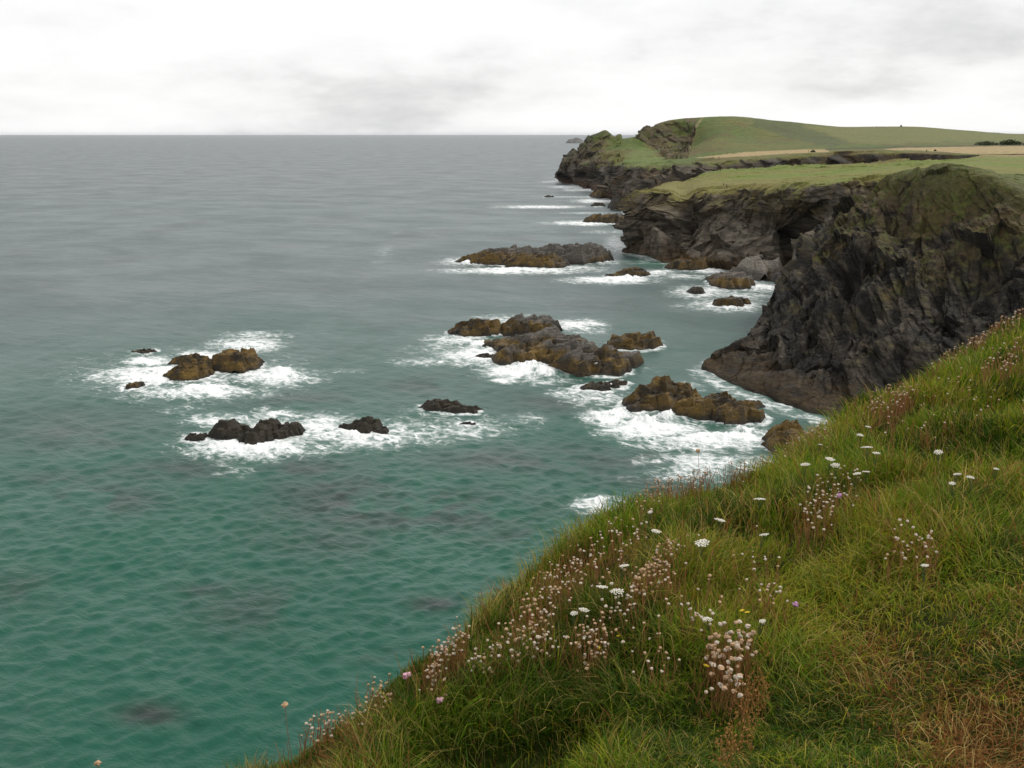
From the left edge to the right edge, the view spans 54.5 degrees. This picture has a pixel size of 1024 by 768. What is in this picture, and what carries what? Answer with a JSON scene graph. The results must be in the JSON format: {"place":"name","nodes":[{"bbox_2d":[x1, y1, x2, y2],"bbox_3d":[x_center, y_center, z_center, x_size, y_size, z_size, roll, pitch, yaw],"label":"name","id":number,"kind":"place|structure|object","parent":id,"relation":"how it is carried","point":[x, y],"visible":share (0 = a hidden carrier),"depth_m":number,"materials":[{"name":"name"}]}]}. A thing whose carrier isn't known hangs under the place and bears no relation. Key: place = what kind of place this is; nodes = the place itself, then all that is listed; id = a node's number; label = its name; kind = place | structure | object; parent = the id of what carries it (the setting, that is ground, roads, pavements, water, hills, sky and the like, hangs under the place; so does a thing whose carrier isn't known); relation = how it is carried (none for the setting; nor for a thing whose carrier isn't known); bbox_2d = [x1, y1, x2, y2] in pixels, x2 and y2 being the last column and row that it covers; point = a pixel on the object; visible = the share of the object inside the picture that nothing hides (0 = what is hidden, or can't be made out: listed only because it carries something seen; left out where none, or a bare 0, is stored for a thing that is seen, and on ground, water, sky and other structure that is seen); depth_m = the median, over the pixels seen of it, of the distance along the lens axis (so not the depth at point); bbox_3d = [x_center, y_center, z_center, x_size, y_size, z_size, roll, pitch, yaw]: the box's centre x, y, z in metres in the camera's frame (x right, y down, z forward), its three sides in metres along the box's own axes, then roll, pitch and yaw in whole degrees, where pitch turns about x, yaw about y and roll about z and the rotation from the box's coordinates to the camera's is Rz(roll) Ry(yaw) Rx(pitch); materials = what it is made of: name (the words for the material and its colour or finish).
{"place":"outdoors","nodes":[
{"label":"outdoors","id":0,"kind":"place"},
{"bbox_2d":[0,135,833,767],"bbox_3d":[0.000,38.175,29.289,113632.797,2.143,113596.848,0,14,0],"label":"sea","id":1,"kind":"structure","parent":0,"point":[170,597],"depth_m":161.17,"materials":[{"name":"liquid"}]},
{"bbox_2d":[125,381,144,389],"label":"sea rock","id":2,"kind":"object","parent":1,"relation":"in","point":[136,384],"visible":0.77,"depth_m":181.73,"materials":[{"name":"stone"}]},
{"bbox_2d":[131,348,156,352],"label":"sea rock","id":3,"kind":"object","parent":1,"relation":"in","point":[143,350],"visible":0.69,"depth_m":210.81,"materials":[{"name":"stone"}]},
{"bbox_2d":[162,353,214,380],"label":"sea rock","id":4,"kind":"object","parent":1,"relation":"in","point":[194,366],"visible":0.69,"depth_m":189.97,"materials":[{"name":"stone"}]},
{"bbox_2d":[185,432,207,440],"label":"sea rock","id":5,"kind":"object","parent":1,"relation":"in","point":[196,437],"visible":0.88,"depth_m":150.64,"materials":[{"name":"stone"}]},
{"bbox_2d":[207,418,249,439],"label":"sea rock","id":6,"kind":"object","parent":1,"relation":"in","point":[230,429],"visible":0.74,"depth_m":151.34,"materials":[{"name":"stone"}]},
{"bbox_2d":[211,347,264,372],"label":"sea rock","id":7,"kind":"object","parent":1,"relation":"in","point":[243,360],"visible":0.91,"depth_m":194.25,"materials":[{"name":"stone"}]},
{"bbox_2d":[237,418,281,444],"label":"sea rock","id":8,"kind":"object","parent":1,"relation":"in","point":[261,431],"visible":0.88,"depth_m":149.03,"materials":[{"name":"stone"}]},
{"bbox_2d":[272,421,305,439],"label":"sea rock","id":9,"kind":"object","parent":1,"relation":"in","point":[287,429],"visible":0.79,"depth_m":151.84,"materials":[{"name":"stone"}]},
{"bbox_2d":[338,416,388,433],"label":"sea rock","id":10,"kind":"object","parent":1,"relation":"in","point":[367,424],"visible":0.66,"depth_m":154.69,"materials":[{"name":"stone"}]},
{"bbox_2d":[418,399,484,413],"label":"sea rock","id":11,"kind":"object","parent":1,"relation":"in","point":[453,407],"visible":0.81,"depth_m":166.33,"materials":[{"name":"stone"}]},
{"bbox_2d":[459,421,475,424],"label":"sea rock","id":12,"kind":"object","parent":1,"relation":"in","point":[470,423],"visible":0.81,"depth_m":158.17,"materials":[{"name":"stone"}]},
{"bbox_2d":[447,318,500,336],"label":"sea rock","id":13,"kind":"object","parent":1,"relation":"in","point":[477,327],"visible":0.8,"depth_m":228.93,"materials":[{"name":"stone"}]},
{"bbox_2d":[474,353,490,357],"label":"sea rock","id":14,"kind":"object","parent":1,"relation":"in","point":[485,355],"visible":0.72,"depth_m":206.26,"materials":[{"name":"stone"}]},
{"bbox_2d":[454,244,562,267],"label":"sea rock","id":15,"kind":"object","parent":1,"relation":"in","point":[515,256],"visible":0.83,"depth_m":351.68,"materials":[{"name":"stone"}]},
{"bbox_2d":[500,313,562,336],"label":"sea rock","id":16,"kind":"object","parent":1,"relation":"in","point":[519,324],"visible":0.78,"depth_m":229.16,"materials":[{"name":"stone"}]},
{"bbox_2d":[482,325,643,376],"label":"sea rock","id":17,"kind":"object","parent":1,"relation":"in","point":[578,355],"visible":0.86,"depth_m":199.78,"materials":[{"name":"stone"}]},
{"bbox_2d":[535,242,613,267],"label":"sea rock","id":18,"kind":"object","parent":1,"relation":"in","point":[580,254],"visible":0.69,"depth_m":359.37,"materials":[{"name":"stone"}]},
{"bbox_2d":[566,138,583,142],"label":"island","id":19,"kind":"structure","parent":1,"relation":"on","point":[576,140],"depth_m":5015.95,"materials":[{"name":"grey stone"}]},
{"bbox_2d":[591,202,604,206],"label":"sea rock","id":20,"kind":"object","parent":1,"relation":"in","point":[598,204],"visible":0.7,"depth_m":638.55,"materials":[{"name":"stone"}]},
{"bbox_2d":[589,190,607,198],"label":"sea rock","id":21,"kind":"object","parent":1,"relation":"in","point":[597,194],"visible":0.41,"depth_m":717.11,"materials":[{"name":"stone"}]},
{"bbox_2d":[582,213,623,223],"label":"sea rock","id":22,"kind":"object","parent":1,"relation":"in","point":[606,218],"visible":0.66,"depth_m":517.44,"materials":[{"name":"stone"}]},
{"bbox_2d":[579,379,627,390],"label":"sea rock","id":23,"kind":"object","parent":1,"relation":"in","point":[604,386],"visible":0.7,"depth_m":181.09,"materials":[{"name":"stone"}]},
{"bbox_2d":[608,194,622,210],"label":"sea rock","id":24,"kind":"object","parent":1,"relation":"in","point":[616,197],"visible":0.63,"depth_m":607.49,"materials":[{"name":"stone"}]},
{"bbox_2d":[604,267,650,276],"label":"sea rock","id":25,"kind":"object","parent":1,"relation":"in","point":[637,271],"visible":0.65,"depth_m":324.17,"materials":[{"name":"stone"}]},
{"bbox_2d":[607,330,662,349],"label":"sea rock","id":26,"kind":"object","parent":1,"relation":"in","point":[637,341],"visible":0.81,"depth_m":214.74,"materials":[{"name":"stone"}]},
{"bbox_2d":[622,375,702,411],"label":"sea rock","id":27,"kind":"object","parent":1,"relation":"in","point":[662,393],"visible":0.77,"depth_m":168.99,"materials":[{"name":"stone"}]},
{"bbox_2d":[664,257,709,270],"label":"sea rock","id":28,"kind":"object","parent":1,"relation":"in","point":[697,263],"visible":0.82,"depth_m":339.21,"materials":[{"name":"stone"}]},
{"bbox_2d":[686,286,705,293],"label":"sea rock","id":29,"kind":"object","parent":1,"relation":"in","point":[696,290],"visible":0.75,"depth_m":288.83,"materials":[{"name":"stone"}]},
{"bbox_2d":[671,391,765,424],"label":"sea rock","id":30,"kind":"object","parent":1,"relation":"in","point":[725,407],"visible":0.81,"depth_m":161.00,"materials":[{"name":"stone"}]},
{"bbox_2d":[705,267,755,289],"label":"sea rock","id":31,"kind":"object","parent":1,"relation":"in","point":[733,278],"visible":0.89,"depth_m":301.02,"materials":[{"name":"stone"}]},
{"bbox_2d":[712,296,751,306],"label":"sea rock","id":32,"kind":"object","parent":1,"relation":"in","point":[733,301],"visible":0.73,"depth_m":267.38,"materials":[{"name":"stone"}]},
{"bbox_2d":[762,419,803,454],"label":"sea rock","id":33,"kind":"object","parent":1,"relation":"in","point":[780,431],"visible":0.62,"depth_m":145.32,"materials":[{"name":"stone"}]},
{"bbox_2d":[0,0,1023,134],"label":"sky","id":34,"kind":"structure","parent":0,"point":[68,67],"materials":[{"name":"white"}]},
{"bbox_2d":[216,314,1023,767],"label":"ground","id":35,"kind":"structure","parent":0,"point":[930,641],"depth_m":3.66,"materials":[{"name":"green plant"}]},
{"bbox_2d":[94,760,100,767],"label":"seed head","id":36,"kind":"object","parent":35,"relation":"on","point":[98,762],"visible":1,"depth_m":2.04},
{"bbox_2d":[281,701,293,767],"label":"seed head","id":37,"kind":"object","parent":35,"relation":"on","point":[285,704],"visible":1,"depth_m":3.94},
{"bbox_2d":[275,689,372,767],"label":"thrift plant","id":38,"kind":"object","parent":35,"relation":"on","point":[324,737],"visible":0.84,"depth_m":4.12,"materials":[{"name":"pink plant"}]},
{"bbox_2d":[347,673,400,740],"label":"thrift plant","id":39,"kind":"object","parent":35,"relation":"on","point":[378,695],"visible":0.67,"depth_m":4.28,"materials":[{"name":"pink plant"}]},
{"bbox_2d":[402,672,411,697],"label":"pink flower","id":40,"kind":"object","parent":35,"relation":"on","point":[405,675],"visible":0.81,"depth_m":4.26,"materials":[{"name":"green plant"}]},
{"bbox_2d":[394,616,479,715],"bbox_3d":[-0.316,1.190,4.119,0.374,0.372,0.652,0,14,0],"label":"thrift plant","id":41,"kind":"object","parent":35,"relation":"on","point":[430,671],"visible":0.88,"depth_m":4.12,"materials":[{"name":"pink plant"}]},
{"bbox_2d":[436,697,444,721],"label":"pink flower","id":42,"kind":"object","parent":35,"relation":"on","point":[438,700],"visible":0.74,"depth_m":3.78,"materials":[{"name":"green plant"}]},
{"bbox_2d":[477,606,554,669],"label":"thrift plant","id":43,"kind":"object","parent":35,"relation":"on","point":[530,624],"visible":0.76,"depth_m":4.01,"materials":[{"name":"pink plant"}]},
{"bbox_2d":[454,619,583,702],"bbox_3d":[0.029,1.097,3.899,0.513,0.322,0.290,0,14,0],"label":"thrift plant","id":44,"kind":"object","parent":35,"relation":"on","point":[534,646],"visible":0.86,"depth_m":3.87,"materials":[{"name":"pink plant"}]},
{"bbox_2d":[507,548,592,647],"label":"thrift plant","id":45,"kind":"object","parent":35,"relation":"on","point":[549,605],"visible":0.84,"depth_m":4.55,"materials":[{"name":"pink plant"}]},
{"bbox_2d":[570,611,577,642],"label":"umbel flower","id":46,"kind":"object","parent":35,"relation":"on","point":[573,614],"visible":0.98,"depth_m":3.98,"materials":[{"name":"white plant"}]},
{"bbox_2d":[579,608,589,651],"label":"umbel flower","id":47,"kind":"object","parent":35,"relation":"on","point":[584,609],"visible":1,"depth_m":3.89,"materials":[{"name":"white plant"}]},
{"bbox_2d":[538,607,636,716],"bbox_3d":[0.297,1.062,3.821,0.399,0.296,0.439,0,14,0],"label":"thrift plant","id":48,"kind":"object","parent":35,"relation":"on","point":[596,646],"visible":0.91,"depth_m":3.82,"materials":[{"name":"pink plant"}]},
{"bbox_2d":[553,500,648,617],"bbox_3d":[0.385,0.872,4.804,0.458,0.475,1.276,3,15,13],"label":"thrift plant","id":49,"kind":"object","parent":35,"relation":"on","point":[594,563],"visible":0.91,"depth_m":4.81,"materials":[{"name":"pink plant"}]},
{"bbox_2d":[596,585,607,606],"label":"umbel flower","id":50,"kind":"object","parent":35,"relation":"on","point":[602,587],"visible":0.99,"depth_m":4.07,"materials":[{"name":"white plant"}]},
{"bbox_2d":[610,588,623,628],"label":"umbel flower","id":51,"kind":"object","parent":35,"relation":"on","point":[618,590],"visible":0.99,"depth_m":4.03,"materials":[{"name":"white plant"}]},
{"bbox_2d":[596,582,650,651],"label":"thrift plant","id":52,"kind":"object","parent":35,"relation":"on","point":[618,603],"visible":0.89,"depth_m":3.99,"materials":[{"name":"pink plant"}]},
{"bbox_2d":[618,564,628,605],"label":"umbel flower","id":53,"kind":"object","parent":35,"relation":"on","point":[622,565],"visible":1,"depth_m":4.18,"materials":[{"name":"white plant"}]},
{"bbox_2d":[590,508,665,575],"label":"thrift plant","id":54,"kind":"object","parent":35,"relation":"on","point":[626,544],"visible":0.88,"depth_m":4.82,"materials":[{"name":"pink plant"}]},
{"bbox_2d":[643,510,651,549],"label":"umbel flower","id":55,"kind":"object","parent":35,"relation":"on","point":[650,516],"visible":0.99,"depth_m":4.91,"materials":[{"name":"white plant"}]},
{"bbox_2d":[609,534,699,632],"bbox_3d":[0.670,0.852,4.351,0.357,0.310,0.814,6,15,23],"label":"thrift plant","id":56,"kind":"object","parent":35,"relation":"on","point":[648,576],"visible":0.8,"depth_m":4.16,"materials":[{"name":"pink plant"}]},
{"bbox_2d":[609,595,701,717],"bbox_3d":[0.515,1.010,3.835,0.340,0.351,0.574,6,15,22],"label":"thrift plant","id":57,"kind":"object","parent":35,"relation":"on","point":[659,647],"visible":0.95,"depth_m":3.78,"materials":[{"name":"pink plant"}]},
{"bbox_2d":[651,529,661,541],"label":"umbel flower","id":58,"kind":"object","parent":35,"relation":"on","point":[654,530],"visible":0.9,"depth_m":4.61,"materials":[{"name":"white plant"}]},
{"bbox_2d":[625,467,726,527],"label":"thrift plant","id":59,"kind":"object","parent":35,"relation":"on","point":[702,481],"visible":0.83,"depth_m":6.13,"materials":[{"name":"beige plant"}]},
{"bbox_2d":[696,449,699,509],"bbox_3d":[1.020,0.553,5.481,0.037,0.410,0.026,0,14,0],"label":"seed head","id":60,"kind":"object","parent":35,"relation":"on","point":[697,450],"visible":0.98,"depth_m":5.45},
{"bbox_2d":[618,525,780,623],"bbox_3d":[0.820,0.865,4.321,0.711,0.348,0.860,3,14,11],"label":"thrift plant","id":61,"kind":"object","parent":35,"relation":"on","point":[709,575],"visible":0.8,"depth_m":4.21,"materials":[{"name":"pink plant"}]},
{"bbox_2d":[657,608,743,670],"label":"thrift plant","id":62,"kind":"object","parent":35,"relation":"on","point":[699,616],"visible":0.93,"depth_m":3.79,"materials":[{"name":"white plant"}]},
{"bbox_2d":[695,539,709,567],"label":"umbel flower","id":63,"kind":"object","parent":35,"relation":"on","point":[702,542],"visible":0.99,"depth_m":4.42,"materials":[{"name":"white plant"}]},
{"bbox_2d":[702,617,712,635],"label":"umbel flower","id":64,"kind":"object","parent":35,"relation":"on","point":[707,626],"visible":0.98,"depth_m":3.74,"materials":[{"name":"white plant"}]},
{"bbox_2d":[714,518,725,536],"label":"umbel flower","id":65,"kind":"object","parent":35,"relation":"on","point":[722,520],"visible":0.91,"depth_m":4.85,"materials":[{"name":"white plant"}]},
{"bbox_2d":[672,599,775,729],"bbox_3d":[0.787,1.039,3.659,0.396,0.310,0.675,0,14,0],"label":"thrift plant","id":66,"kind":"object","parent":35,"relation":"on","point":[737,676],"visible":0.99,"depth_m":3.61,"materials":[{"name":"pink plant"}]},
{"bbox_2d":[709,699,762,767],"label":"dried plant","id":67,"kind":"object","parent":35,"relation":"on","point":[733,741],"visible":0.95,"depth_m":3.04,"materials":[{"name":"plant"}]},
{"bbox_2d":[723,642,772,732],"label":"dried plant","id":68,"kind":"object","parent":35,"relation":"on","point":[756,689],"visible":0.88,"depth_m":3.50,"materials":[{"name":"plant"}]},
{"bbox_2d":[707,437,799,494],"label":"thrift plant","id":69,"kind":"object","parent":35,"relation":"on","point":[734,476],"visible":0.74,"depth_m":6.41,"materials":[{"name":"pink plant"}]},
{"bbox_2d":[754,619,764,657],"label":"umbel flower","id":70,"kind":"object","parent":35,"relation":"on","point":[762,624],"visible":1,"depth_m":3.69,"materials":[{"name":"white plant"}]},
{"bbox_2d":[754,498,765,536],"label":"umbel flower","id":71,"kind":"object","parent":35,"relation":"on","point":[759,506],"visible":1,"depth_m":5.00,"materials":[{"name":"white plant"}]},
{"bbox_2d":[755,533,768,574],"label":"umbel flower","id":72,"kind":"object","parent":35,"relation":"on","point":[763,535],"visible":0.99,"depth_m":4.48,"materials":[{"name":"white plant"}]},
{"bbox_2d":[739,582,807,643],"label":"thrift plant","id":73,"kind":"object","parent":35,"relation":"on","point":[770,596],"visible":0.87,"depth_m":3.97,"materials":[{"name":"pink plant"}]},
{"bbox_2d":[792,601,798,616],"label":"mauve flower","id":74,"kind":"object","parent":35,"relation":"on","point":[795,603],"visible":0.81,"depth_m":4.02,"materials":[{"name":"purple plant"}]},
{"bbox_2d":[800,463,810,483],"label":"umbel flower","id":75,"kind":"object","parent":35,"relation":"on","point":[806,464],"visible":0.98,"depth_m":5.29,"materials":[{"name":"white plant"}]},
{"bbox_2d":[781,420,837,452],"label":"thrift plant","id":76,"kind":"object","parent":35,"relation":"on","point":[825,427],"visible":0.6,"depth_m":7.81,"materials":[{"name":"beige plant"}]},
{"bbox_2d":[788,465,860,551],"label":"thrift plant","id":77,"kind":"object","parent":35,"relation":"on","point":[826,503],"visible":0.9,"depth_m":4.79,"materials":[{"name":"pink plant"}]},
{"bbox_2d":[825,457,834,483],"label":"umbel flower","id":78,"kind":"object","parent":35,"relation":"on","point":[829,458],"visible":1,"depth_m":5.39,"materials":[{"name":"white plant"}]},
{"bbox_2d":[830,463,839,481],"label":"umbel flower","id":79,"kind":"object","parent":35,"relation":"on","point":[835,464],"visible":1,"depth_m":5.34,"materials":[{"name":"white plant"}]},
{"bbox_2d":[849,472,860,508],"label":"umbel flower","id":80,"kind":"object","parent":35,"relation":"on","point":[856,473],"visible":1,"depth_m":4.72,"materials":[{"name":"white plant"}]},
{"bbox_2d":[862,471,869,493],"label":"umbel flower","id":81,"kind":"object","parent":35,"relation":"on","point":[866,477],"visible":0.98,"depth_m":5.39,"materials":[{"name":"white plant"}]},
{"bbox_2d":[861,446,872,485],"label":"umbel flower","id":82,"kind":"object","parent":35,"relation":"on","point":[867,452],"visible":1,"depth_m":5.49,"materials":[{"name":"white plant"}]},
{"bbox_2d":[872,452,879,490],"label":"umbel flower","id":83,"kind":"object","parent":35,"relation":"on","point":[876,453],"visible":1,"depth_m":5.44,"materials":[{"name":"white plant"}]},
{"bbox_2d":[852,382,918,432],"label":"thrift plant","id":84,"kind":"object","parent":35,"relation":"on","point":[903,401],"visible":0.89,"depth_m":7.65,"materials":[{"name":"pink plant"}]},
{"bbox_2d":[871,518,957,592],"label":"thrift plant","id":85,"kind":"object","parent":35,"relation":"on","point":[925,546],"visible":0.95,"depth_m":4.08,"materials":[{"name":"pink plant"}]},
{"bbox_2d":[920,564,928,615],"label":"umbel flower","id":86,"kind":"object","parent":35,"relation":"on","point":[924,570],"visible":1,"depth_m":3.79,"materials":[{"name":"white plant"}]},
{"bbox_2d":[934,450,942,479],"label":"umbel flower","id":87,"kind":"object","parent":35,"relation":"on","point":[937,453],"visible":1,"depth_m":5.34,"materials":[{"name":"white plant"}]},
{"bbox_2d":[862,347,1023,451],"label":"thrift plant","id":88,"kind":"object","parent":35,"relation":"on","point":[968,397],"visible":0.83,"depth_m":7.27,"materials":[{"name":"brown plant"}]},
{"bbox_2d":[949,482,955,511],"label":"umbel flower","id":89,"kind":"object","parent":35,"relation":"on","point":[952,489],"visible":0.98,"depth_m":4.52,"materials":[{"name":"white plant"}]},
{"bbox_2d":[953,473,961,494],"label":"umbel flower","id":90,"kind":"object","parent":35,"relation":"on","point":[956,474],"visible":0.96,"depth_m":4.62,"materials":[{"name":"white plant"}]},
{"bbox_2d":[965,476,973,490],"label":"umbel flower","id":91,"kind":"object","parent":35,"relation":"on","point":[970,482],"visible":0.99,"depth_m":4.56,"materials":[{"name":"white plant"}]},
{"bbox_2d":[926,308,1023,380],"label":"thrift plant","id":92,"kind":"object","parent":35,"relation":"on","point":[980,340],"visible":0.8,"depth_m":10.78,"materials":[{"name":"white plant"}]},
{"bbox_2d":[992,468,998,486],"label":"umbel flower","id":93,"kind":"object","parent":35,"relation":"on","point":[994,473],"visible":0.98,"depth_m":4.86,"materials":[{"name":"white plant"}]},
{"bbox_2d":[968,330,1023,389],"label":"thrift plant","id":94,"kind":"object","parent":35,"relation":"on","point":[997,360],"visible":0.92,"depth_m":8.17,"materials":[{"name":"beige plant"}]},
{"bbox_2d":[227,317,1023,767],"bbox_3d":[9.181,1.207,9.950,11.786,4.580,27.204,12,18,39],"label":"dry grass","id":95,"kind":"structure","parent":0,"point":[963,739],"depth_m":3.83,"materials":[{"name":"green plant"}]},
{"bbox_2d":[554,116,1023,199],"bbox_3d":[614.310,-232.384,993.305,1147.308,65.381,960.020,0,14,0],"label":"hill","id":96,"kind":"structure","parent":0,"point":[607,164],"depth_m":784.68,"materials":[{"name":"green plant"}]},
{"bbox_2d":[974,141,996,144],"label":"shrub","id":97,"kind":"object","parent":96,"relation":"on","point":[986,143],"visible":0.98,"depth_m":639.94,"materials":[{"name":"green plant"}]},
{"bbox_2d":[997,139,1022,144],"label":"shrub","id":98,"kind":"object","parent":96,"relation":"on","point":[1009,142],"visible":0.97,"depth_m":634.86,"materials":[{"name":"green plant"}]},
{"bbox_2d":[610,154,1023,280],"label":"cliff","id":99,"kind":"structure","parent":0,"point":[767,213],"depth_m":361.59,"materials":[{"name":"grey stone"}]},
{"bbox_2d":[737,254,781,280],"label":"boulder","id":100,"kind":"object","parent":99,"relation":"on","point":[757,267],"visible":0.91,"depth_m":319.21,"materials":[{"name":"stone"}]},
{"bbox_2d":[770,267,782,282],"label":"boulder","id":101,"kind":"object","parent":99,"relation":"on","point":[775,275],"visible":0.25,"depth_m":312.67,"materials":[{"name":"stone"}]},
{"bbox_2d":[701,163,1023,416],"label":"headland","id":102,"kind":"structure","parent":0,"point":[888,279],"depth_m":194.38,"materials":[{"name":"stone"}]}
]}

